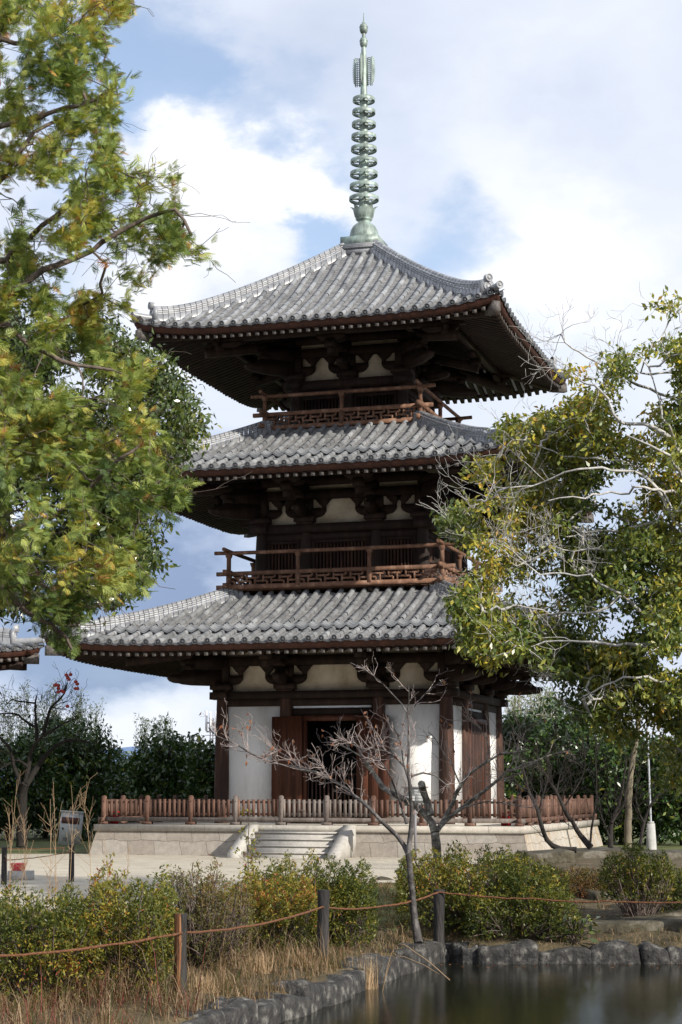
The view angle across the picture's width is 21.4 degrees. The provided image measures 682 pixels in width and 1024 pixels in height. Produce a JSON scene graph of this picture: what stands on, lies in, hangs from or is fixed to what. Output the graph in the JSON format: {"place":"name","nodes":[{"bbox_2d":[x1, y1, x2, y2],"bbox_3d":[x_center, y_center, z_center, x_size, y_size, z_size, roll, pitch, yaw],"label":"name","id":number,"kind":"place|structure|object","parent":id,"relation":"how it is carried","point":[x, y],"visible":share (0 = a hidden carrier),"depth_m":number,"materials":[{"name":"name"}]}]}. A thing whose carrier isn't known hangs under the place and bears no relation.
{"place":"outdoors","nodes":[
{"label":"outdoors","id":0,"kind":"place"},
{"bbox_2d":[0,813,681,1023],"bbox_3d":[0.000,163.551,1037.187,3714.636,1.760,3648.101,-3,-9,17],"label":"ground","id":1,"kind":"structure","parent":0,"point":[591,910],"depth_m":24.33,"materials":[{"name":"soil"}]},
{"bbox_2d":[13,802,30,906],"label":"dry weed","id":2,"kind":"object","parent":1,"relation":"on","point":[24,830],"visible":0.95,"depth_m":21.93,"materials":[{"name":"plant"}]},
{"bbox_2d":[0,625,44,670],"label":"temple hall","id":3,"kind":"structure","parent":1,"relation":"on","point":[16,653],"depth_m":49.84,"materials":[{"name":"grey tile"}]},
{"bbox_2d":[0,879,110,1006],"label":"azalea bush","id":4,"kind":"object","parent":1,"relation":"on","point":[23,933],"visible":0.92,"depth_m":17.05,"materials":[{"name":"green plant"}]},
{"bbox_2d":[43,807,71,908],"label":"dry weed","id":5,"kind":"object","parent":1,"relation":"on","point":[50,869],"visible":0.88,"depth_m":21.11,"materials":[{"name":"plant"}]},
{"bbox_2d":[69,845,74,881],"bbox_3d":[-4.993,6.597,33.384,0.108,0.854,0.105,-3,-9,17],"label":"rope post","id":6,"kind":"object","parent":1,"relation":"on","point":[71,863],"visible":0.61,"depth_m":33.36,"materials":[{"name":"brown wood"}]},
{"bbox_2d":[58,810,84,844],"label":"utility cabinet","id":7,"kind":"object","parent":6,"relation":"attached to","point":[64,828],"visible":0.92,"depth_m":56.94,"materials":[{"name":"metal"}]},
{"bbox_2d":[63,785,86,903],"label":"dry weed","id":8,"kind":"object","parent":1,"relation":"on","point":[74,834],"visible":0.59,"depth_m":21.25,"materials":[{"name":"plant"}]},
{"bbox_2d":[66,773,105,918],"bbox_3d":[-3.106,4.285,22.056,0.583,2.173,0.343,1,-9,-6],"label":"dry weed","id":9,"kind":"object","parent":1,"relation":"on","point":[88,836],"visible":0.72,"depth_m":22.10,"materials":[{"name":"plant"}]},
{"bbox_2d":[0,299,221,631],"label":"broadleaf tree","id":10,"kind":"object","parent":1,"relation":"on","point":[188,428],"visible":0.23,"depth_m":26.71,"materials":[{"name":"green plant"}]},
{"bbox_2d":[64,851,187,996],"bbox_3d":[-2.132,4.097,18.025,1.205,1.374,2.216,0,-9,1],"label":"azalea bush","id":11,"kind":"object","parent":1,"relation":"on","point":[115,911],"visible":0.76,"depth_m":17.55,"materials":[{"name":"green plant"}]},
{"bbox_2d":[0,0,252,658],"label":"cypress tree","id":12,"kind":"object","parent":1,"relation":"on","point":[87,207],"visible":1,"depth_m":16.92,"materials":[{"name":"green plant"}]},
{"bbox_2d":[174,913,186,999],"bbox_3d":[-1.547,4.356,17.336,0.136,0.966,0.133,-3,-9,17],"label":"rope post","id":13,"kind":"object","parent":1,"relation":"on","point":[179,926],"visible":0.73,"depth_m":17.31,"materials":[{"name":"brown wood"}]},
{"bbox_2d":[0,932,180,956],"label":"rope","id":14,"kind":"object","parent":13,"relation":"attached to","point":[83,948],"visible":0.99,"depth_m":16.59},
{"bbox_2d":[181,906,322,933],"bbox_3d":[-0.883,4.438,19.569,0.034,0.105,4.782,-3,-9,16],"label":"rope","id":15,"kind":"object","parent":13,"relation":"attached to","point":[246,926],"visible":1,"depth_m":19.33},
{"bbox_2d":[176,1009,225,1023],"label":"bank stone","id":16,"kind":"object","parent":1,"relation":"on","point":[211,1016],"visible":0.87,"depth_m":16.45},
{"bbox_2d":[150,853,257,974],"bbox_3d":[-1.573,4.605,20.717,1.464,1.373,1.853,-3,-9,17],"label":"azalea bush","id":17,"kind":"object","parent":1,"relation":"on","point":[203,897],"visible":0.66,"depth_m":20.35,"materials":[{"name":"green plant"}]},
{"bbox_2d":[187,968,223,993],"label":"grass tuft","id":18,"kind":"object","parent":1,"relation":"on","point":[206,983],"visible":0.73,"depth_m":17.88,"materials":[{"name":"plant"}]},
{"bbox_2d":[205,711,215,745],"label":"telecom tower","id":19,"kind":"structure","parent":1,"relation":"on","point":[210,723],"depth_m":416.34,"materials":[{"name":"grey metal"}]},
{"bbox_2d":[196,996,258,1023],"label":"bank stone","id":20,"kind":"object","parent":1,"relation":"on","point":[239,1010],"visible":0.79,"depth_m":17.04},
{"bbox_2d":[0,854,495,913],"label":"gravel court","id":21,"kind":"object","parent":1,"relation":"on","point":[141,867],"visible":0.32,"depth_m":39.58,"materials":[{"name":"gravel"}]},
{"bbox_2d":[1,847,6,883],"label":"rope post","id":22,"kind":"object","parent":21,"relation":"on","point":[4,868],"visible":0.78,"depth_m":32.36,"materials":[{"name":"grey wood"}]},
{"bbox_2d":[7,870,33,879],"bbox_3d":[-6.042,6.864,34.016,0.460,0.180,0.280,0,-9,0],"label":"concrete block","id":23,"kind":"object","parent":21,"relation":"on","point":[29,874],"depth_m":33.88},
{"bbox_2d":[403,787,427,858],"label":"information sign","id":24,"kind":"object","parent":21,"relation":"on","point":[417,797],"visible":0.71,"depth_m":44.29,"materials":[{"name":"grey metal"}]},
{"bbox_2d":[229,807,266,888],"bbox_3d":[-1.239,4.891,24.494,0.517,1.789,0.536,-3,-9,17],"label":"sapling","id":25,"kind":"object","parent":1,"relation":"on","point":[246,869],"visible":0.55,"depth_m":24.55,"materials":[{"name":"brown plant"}]},
{"bbox_2d":[242,949,279,973],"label":"grass tuft","id":26,"kind":"object","parent":1,"relation":"on","point":[264,964],"visible":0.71,"depth_m":19.65,"materials":[{"name":"plant"}]},
{"bbox_2d":[217,864,317,952],"bbox_3d":[-0.930,5.051,22.865,1.453,1.123,1.924,0,-9,1],"label":"azalea bush","id":27,"kind":"object","parent":1,"relation":"on","point":[267,898],"visible":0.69,"depth_m":22.44,"materials":[{"name":"green plant"}]},
{"bbox_2d":[254,999,284,1023],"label":"bank stone","id":28,"kind":"object","parent":1,"relation":"on","point":[271,1011],"visible":0.6,"depth_m":17.70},
{"bbox_2d":[251,991,311,1020],"bbox_3d":[-0.646,5.182,18.432,0.514,0.569,0.688,-4,-10,22],"label":"bank stone","id":29,"kind":"object","parent":1,"relation":"on","point":[296,1007],"visible":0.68,"depth_m":18.26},
{"bbox_2d":[269,979,326,1012],"bbox_3d":[-0.464,5.242,19.044,0.519,0.658,0.756,-3,-9,17],"label":"bank stone","id":30,"kind":"object","parent":1,"relation":"on","point":[314,993],"visible":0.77,"depth_m":18.78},
{"bbox_2d":[286,947,314,967],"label":"grass tuft","id":31,"kind":"object","parent":1,"relation":"on","point":[297,962],"visible":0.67,"depth_m":20.43,"materials":[{"name":"plant"}]},
{"bbox_2d":[242,848,380,945],"bbox_3d":[-0.407,5.098,23.820,1.910,1.366,1.978,0,-9,0],"label":"azalea bush","id":32,"kind":"object","parent":1,"relation":"on","point":[318,880],"visible":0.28,"depth_m":23.54,"materials":[{"name":"green plant"}]},
{"bbox_2d":[317,890,329,956],"bbox_3d":[-0.216,5.092,21.879,0.161,0.988,0.153,5,-10,-28],"label":"rope post","id":33,"kind":"object","parent":1,"relation":"on","point":[323,897],"visible":0.69,"depth_m":21.85,"materials":[{"name":"grey wood"}]},
{"bbox_2d":[313,974,352,1005],"bbox_3d":[-0.263,5.391,19.768,0.629,0.554,0.901,-3,-9,17],"label":"bank stone","id":34,"kind":"object","parent":1,"relation":"on","point":[338,989],"visible":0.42,"depth_m":19.72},
{"bbox_2d":[198,653,472,943],"bbox_3d":[-0.106,3.816,24.191,3.799,3.893,1.257,0,-9,3],"label":"cherry tree","id":35,"kind":"object","parent":1,"relation":"on","point":[417,935],"visible":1,"depth_m":24.13,"materials":[{"name":"brown plant"}]},
{"bbox_2d":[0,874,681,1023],"bbox_3d":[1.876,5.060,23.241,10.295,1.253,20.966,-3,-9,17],"label":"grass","id":36,"kind":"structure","parent":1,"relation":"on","point":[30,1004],"depth_m":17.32,"materials":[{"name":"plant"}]},
{"bbox_2d":[313,872,374,948],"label":"azalea bush","id":37,"kind":"object","parent":1,"relation":"on","point":[335,919],"visible":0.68,"depth_m":23.09,"materials":[{"name":"green plant"}]},
{"bbox_2d":[89,820,602,858],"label":"stone platform","id":38,"kind":"structure","parent":1,"relation":"on","point":[341,841],"depth_m":46.22,"materials":[{"name":"stone"}]},
{"bbox_2d":[39,12,606,823],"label":"pagoda","id":39,"kind":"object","parent":38,"relation":"on","point":[361,352],"visible":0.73,"depth_m":50.31,"materials":[{"name":"brown wood"}]},
{"bbox_2d":[267,540,299,594],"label":"window","id":40,"kind":"structure","parent":39,"relation":"in","point":[270,545],"depth_m":51.41,"materials":[{"name":"brown wood"}]},
{"bbox_2d":[271,716,302,815],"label":"door leaf","id":41,"kind":"structure","parent":39,"relation":"in","point":[287,782],"depth_m":49.36,"materials":[{"name":"red wood"}]},
{"bbox_2d":[300,395,339,423],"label":"window","id":42,"kind":"structure","parent":39,"relation":"in","point":[303,401],"depth_m":52.58,"materials":[{"name":"brown wood"}]},
{"bbox_2d":[311,537,370,592],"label":"window","id":43,"kind":"structure","parent":39,"relation":"in","point":[367,541],"depth_m":50.93,"materials":[{"name":"brown wood"}]},
{"bbox_2d":[358,715,389,816],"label":"door leaf","id":44,"kind":"structure","parent":39,"relation":"in","point":[369,784],"depth_m":48.64,"materials":[{"name":"red wood"}]},
{"bbox_2d":[353,391,397,420],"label":"window","id":45,"kind":"structure","parent":39,"relation":"in","point":[356,397],"depth_m":52.10,"materials":[{"name":"brown wood"}]},
{"bbox_2d":[382,536,416,590],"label":"window","id":46,"kind":"structure","parent":39,"relation":"in","point":[385,540],"depth_m":50.42,"materials":[{"name":"brown wood"}]},
{"bbox_2d":[472,723,482,813],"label":"door leaf","id":47,"kind":"structure","parent":39,"relation":"in","point":[477,787],"depth_m":51.39,"materials":[{"name":"brown wood"}]},
{"bbox_2d":[98,795,596,825],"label":"picket fence","id":48,"kind":"object","parent":38,"relation":"on","point":[191,810],"visible":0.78,"depth_m":47.19,"materials":[{"name":"brown wood"}]},
{"bbox_2d":[341,970,365,994],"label":"bank stone","id":49,"kind":"object","parent":1,"relation":"on","point":[358,977],"visible":0.17,"depth_m":20.72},
{"bbox_2d":[54,864,662,1018],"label":"leaf litter","id":50,"kind":"object","parent":1,"relation":"on","point":[373,943],"visible":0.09,"depth_m":24.71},
{"bbox_2d":[340,957,382,986],"bbox_3d":[0.172,5.609,21.328,0.470,0.649,0.796,-4,-10,23],"label":"bank stone","id":51,"kind":"object","parent":1,"relation":"on","point":[361,961],"visible":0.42,"depth_m":21.39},
{"bbox_2d":[345,949,381,989],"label":"grass tuft","id":52,"kind":"object","parent":1,"relation":"on","point":[369,981],"visible":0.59,"depth_m":20.99,"materials":[{"name":"plant"}]},
{"bbox_2d":[355,953,398,982],"bbox_3d":[0.398,5.718,22.064,0.508,0.602,0.859,-3,-9,17],"label":"bank stone","id":53,"kind":"object","parent":1,"relation":"on","point":[393,972],"visible":0.28,"depth_m":22.02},
{"bbox_2d":[382,948,423,972],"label":"bank stone","id":54,"kind":"object","parent":1,"relation":"on","point":[409,953],"visible":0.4,"depth_m":22.98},
{"bbox_2d":[396,957,411,975],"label":"bank stone","id":55,"kind":"object","parent":1,"relation":"on","point":[405,966],"visible":0.09,"depth_m":22.63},
{"bbox_2d":[396,940,444,967],"bbox_3d":[1.063,6.039,24.059,0.454,0.619,1.016,-3,-9,20],"label":"bank stone","id":56,"kind":"object","parent":1,"relation":"on","point":[432,952],"visible":0.33,"depth_m":23.85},
{"bbox_2d":[433,889,444,952],"bbox_3d":[1.327,5.690,24.414,0.172,1.129,0.164,-3,-9,17],"label":"rope post","id":57,"kind":"object","parent":1,"relation":"on","point":[438,912],"visible":0.72,"depth_m":24.39,"materials":[{"name":"grey wood"}]},
{"bbox_2d":[323,892,438,909],"bbox_3d":[0.475,5.022,23.165,0.192,0.144,3.026,-5,-10,30],"label":"rope","id":58,"kind":"object","parent":57,"relation":"attached to","point":[409,901],"visible":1,"depth_m":23.40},
{"bbox_2d":[439,891,681,903],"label":"rope","id":59,"kind":"object","parent":57,"relation":"attached to","point":[559,900],"visible":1,"depth_m":23.98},
{"bbox_2d":[447,941,473,961],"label":"bank stone","id":60,"kind":"object","parent":1,"relation":"on","point":[454,949],"visible":0.32,"depth_m":24.35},
{"bbox_2d":[461,944,477,963],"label":"bank stone","id":61,"kind":"object","parent":1,"relation":"on","point":[468,955],"visible":0.45,"depth_m":24.15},
{"bbox_2d":[393,840,565,933],"bbox_3d":[1.966,5.326,25.718,2.537,1.268,2.523,-1,-9,7],"label":"azalea bush","id":62,"kind":"object","parent":1,"relation":"on","point":[449,879],"visible":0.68,"depth_m":25.19,"materials":[{"name":"green plant"}]},
{"bbox_2d":[476,939,538,963],"bbox_3d":[2.228,6.079,24.297,0.870,0.616,0.561,0,-9,0],"label":"bank stone","id":63,"kind":"object","parent":1,"relation":"on","point":[523,951],"visible":0.45,"depth_m":24.05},
{"bbox_2d":[458,878,582,939],"bbox_3d":[2.456,5.532,25.098,1.710,0.864,1.970,0,-9,0],"label":"azalea bush","id":64,"kind":"object","parent":1,"relation":"on","point":[486,907],"visible":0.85,"depth_m":24.57,"materials":[{"name":"green plant"}]},
{"bbox_2d":[511,861,577,906],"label":"bush","id":65,"kind":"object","parent":1,"relation":"on","point":[564,876],"depth_m":27.91,"materials":[{"name":"green plant"}]},
{"bbox_2d":[516,849,574,865],"bbox_3d":[4.034,6.887,35.665,1.027,0.421,1.615,0,-9,-1],"label":"rock slab","id":66,"kind":"object","parent":1,"relation":"on","point":[554,856],"visible":0.48,"depth_m":34.90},
{"bbox_2d":[476,698,576,852],"bbox_3d":[3.662,5.337,36.678,2.201,3.153,1.403,1,-9,-8],"label":"bare tree","id":67,"kind":"object","parent":66,"relation":"on","point":[550,843],"visible":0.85,"depth_m":36.60,"materials":[{"name":"brown plant"}]},
{"bbox_2d":[516,911,574,941],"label":"broad leaf plant","id":68,"kind":"object","parent":1,"relation":"on","point":[538,927],"visible":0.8,"depth_m":24.56,"materials":[{"name":"green plant"}]},
{"bbox_2d":[417,282,681,796],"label":"oak tree","id":69,"kind":"object","parent":1,"relation":"on","point":[632,675],"visible":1,"depth_m":25.07,"materials":[{"name":"green plant"}]},
{"bbox_2d":[538,946,591,963],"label":"bank stone","id":70,"kind":"object","parent":1,"relation":"on","point":[572,955],"visible":0.41,"depth_m":24.10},
{"bbox_2d":[541,914,600,942],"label":"broad leaf plant","id":71,"kind":"object","parent":1,"relation":"on","point":[574,932],"visible":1,"depth_m":24.38,"materials":[{"name":"green plant"}]},
{"bbox_2d":[531,863,619,897],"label":"azalea bush","id":72,"kind":"object","parent":1,"relation":"on","point":[583,879],"visible":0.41,"depth_m":29.52,"materials":[{"name":"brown plant"}]},
{"bbox_2d":[575,846,632,857],"bbox_3d":[5.426,7.317,38.329,1.815,0.359,2.012,0,-9,-3],"label":"rock slab","id":73,"kind":"object","parent":1,"relation":"on","point":[597,852],"visible":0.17,"depth_m":37.37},
{"bbox_2d":[513,709,629,849],"bbox_3d":[4.990,5.488,38.035,2.802,3.229,1.493,2,-9,-10],"label":"bare tree","id":74,"kind":"object","parent":73,"relation":"on","point":[587,843],"visible":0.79,"depth_m":38.08,"materials":[{"name":"brown plant"}]},
{"bbox_2d":[567,744,657,847],"bbox_3d":[5.809,5.828,37.605,1.844,2.322,1.377,-6,-11,34],"label":"bare tree","id":75,"kind":"object","parent":73,"relation":"on","point":[616,812],"visible":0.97,"depth_m":37.53,"materials":[{"name":"brown plant"}]},
{"bbox_2d":[574,889,653,900],"bbox_3d":[4.477,6.493,29.455,1.126,0.644,1.213,2,-9,-10],"label":"rock slab","id":76,"kind":"object","parent":1,"relation":"on","point":[593,895],"visible":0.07,"depth_m":28.97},
{"bbox_2d":[589,939,640,963],"bbox_3d":[3.679,6.069,24.299,0.752,0.590,0.470,-1,-9,4],"label":"bank stone","id":77,"kind":"object","parent":1,"relation":"on","point":[619,951],"visible":0.52,"depth_m":24.10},
{"bbox_2d":[567,916,681,934],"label":"rock slab","id":78,"kind":"object","parent":1,"relation":"on","point":[641,923],"visible":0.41,"depth_m":25.03,"materials":[{"name":"stone"}]},
{"bbox_2d":[596,841,676,916],"bbox_3d":[4.340,5.408,26.460,1.151,1.143,1.445,-1,-9,6],"label":"azalea bush","id":79,"kind":"object","parent":1,"relation":"on","point":[640,876],"visible":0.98,"depth_m":26.26,"materials":[{"name":"green plant"}]},
{"bbox_2d":[639,941,669,963],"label":"bank stone","id":80,"kind":"object","parent":1,"relation":"on","point":[650,953],"visible":0.45,"depth_m":24.07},
{"bbox_2d":[640,849,681,859],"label":"rock slab","id":81,"kind":"object","parent":1,"relation":"on","point":[675,854],"visible":0.32,"depth_m":36.39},
{"bbox_2d":[621,753,681,845],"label":"bare tree","id":82,"kind":"object","parent":81,"relation":"on","point":[643,821],"visible":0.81,"depth_m":37.54,"materials":[{"name":"brown plant"}]},
{"bbox_2d":[644,908,681,916],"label":"rock slab","id":83,"kind":"object","parent":1,"relation":"on","point":[675,912],"visible":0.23,"depth_m":26.29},
{"bbox_2d":[648,863,681,911],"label":"azalea bush","id":84,"kind":"object","parent":1,"relation":"on","point":[676,893],"visible":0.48,"depth_m":26.64,"materials":[{"name":"green plant"}]},
{"bbox_2d":[666,946,681,963],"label":"bank stone","id":85,"kind":"object","parent":1,"relation":"on","point":[675,954],"visible":0.41,"depth_m":24.11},
{"bbox_2d":[0,820,681,853],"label":"lawn","id":86,"kind":"structure","parent":0,"point":[37,842],"depth_m":56.06,"materials":[{"name":"plant"}]},
{"bbox_2d":[0,726,55,839],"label":"evergreen tree","id":87,"kind":"object","parent":86,"relation":"on","point":[7,799],"visible":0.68,"depth_m":62.74,"materials":[{"name":"green plant"}]},
{"bbox_2d":[0,677,59,835],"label":"willow shrub","id":88,"kind":"object","parent":86,"relation":"on","point":[21,721],"visible":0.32,"depth_m":69.52,"materials":[{"name":"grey plant"}]},
{"bbox_2d":[0,710,95,838],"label":"evergreen tree","id":89,"kind":"object","parent":86,"relation":"on","point":[45,834],"visible":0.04,"depth_m":64.86,"materials":[{"name":"green plant"}]},
{"bbox_2d":[0,661,106,846],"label":"persimmon tree","id":90,"kind":"object","parent":86,"relation":"on","point":[23,786],"visible":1,"depth_m":50.58,"materials":[{"name":"black plant"}]},
{"bbox_2d":[52,687,105,835],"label":"willow shrub","id":91,"kind":"object","parent":86,"relation":"on","point":[82,709],"visible":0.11,"depth_m":69.44,"materials":[{"name":"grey plant"}]},
{"bbox_2d":[37,715,126,840],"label":"evergreen tree","id":92,"kind":"object","parent":86,"relation":"on","point":[75,775],"visible":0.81,"depth_m":61.99,"materials":[{"name":"green plant"}]},
{"bbox_2d":[87,748,137,832],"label":"evergreen tree","id":93,"kind":"object","parent":86,"relation":"on","point":[118,766],"visible":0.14,"depth_m":66.82,"materials":[{"name":"green plant"}]},
{"bbox_2d":[127,712,175,778],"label":"willow shrub","id":94,"kind":"object","parent":86,"relation":"on","point":[145,733],"visible":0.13,"depth_m":65.37,"materials":[{"name":"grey plant"}]},
{"bbox_2d":[115,713,196,822],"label":"evergreen tree","id":95,"kind":"object","parent":86,"relation":"on","point":[160,774],"visible":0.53,"depth_m":60.03,"materials":[{"name":"green plant"}]},
{"bbox_2d":[144,728,212,797],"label":"evergreen tree","id":96,"kind":"object","parent":86,"relation":"on","point":[189,739],"visible":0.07,"depth_m":61.88,"materials":[{"name":"green plant"}]},
{"bbox_2d":[177,735,214,798],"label":"evergreen tree","id":97,"kind":"object","parent":86,"relation":"on","point":[201,784],"visible":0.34,"depth_m":58.92,"materials":[{"name":"green plant"}]},
{"bbox_2d":[503,684,564,748],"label":"willow shrub","id":98,"kind":"object","parent":86,"relation":"on","point":[520,697],"visible":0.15,"depth_m":63.33,"materials":[{"name":"grey plant"}]},
{"bbox_2d":[502,707,570,817],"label":"evergreen tree","id":99,"kind":"object","parent":86,"relation":"on","point":[542,733],"visible":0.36,"depth_m":59.14,"materials":[{"name":"green plant"}]},
{"bbox_2d":[511,692,600,817],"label":"evergreen tree","id":100,"kind":"object","parent":86,"relation":"on","point":[553,728],"visible":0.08,"depth_m":61.08,"materials":[{"name":"green plant"}]},
{"bbox_2d":[539,718,616,842],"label":"evergreen tree","id":101,"kind":"object","parent":86,"relation":"on","point":[577,743],"visible":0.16,"depth_m":58.91,"materials":[{"name":"green plant"}]},
{"bbox_2d":[570,723,674,844],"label":"evergreen tree","id":102,"kind":"object","parent":86,"relation":"on","point":[619,829],"visible":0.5,"depth_m":56.65,"materials":[{"name":"green plant"}]},
{"bbox_2d":[624,705,641,847],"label":"tree trunk","id":103,"kind":"object","parent":86,"relation":"on","point":[627,830],"visible":0.57,"depth_m":49.28,"materials":[{"name":"brown plant"}]},
{"bbox_2d":[609,731,680,843],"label":"evergreen tree","id":104,"kind":"object","parent":86,"relation":"on","point":[659,840],"visible":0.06,"depth_m":57.53,"materials":[{"name":"green plant"}]},
{"bbox_2d":[645,711,656,849],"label":"steel pole","id":105,"kind":"object","parent":86,"relation":"on","point":[651,843],"visible":0.59,"depth_m":52.11,"materials":[{"name":"metal"}]},
{"bbox_2d":[630,734,681,845],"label":"evergreen tree","id":106,"kind":"object","parent":86,"relation":"on","point":[672,806],"visible":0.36,"depth_m":55.78,"materials":[{"name":"green plant"}]},
{"bbox_2d":[0,0,681,748],"label":"sky","id":107,"kind":"structure","parent":0,"point":[535,146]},
{"bbox_2d":[299,883,456,939],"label":"lawn","id":108,"kind":"structure","parent":0,"point":[392,912],"depth_m":27.33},
{"bbox_2d":[314,691,593,875],"bbox_3d":[1.709,4.372,27.057,4.149,3.368,1.238,1,-9,-9],"label":"cherry tree","id":109,"kind":"object","parent":108,"relation":"on","point":[426,813],"visible":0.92,"depth_m":27.14,"materials":[{"name":"brown plant"}]},
{"bbox_2d":[279,961,681,1023],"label":"pond water","id":110,"kind":"structure","parent":0,"point":[472,993],"depth_m":20.13,"materials":[{"name":"black liquid"}]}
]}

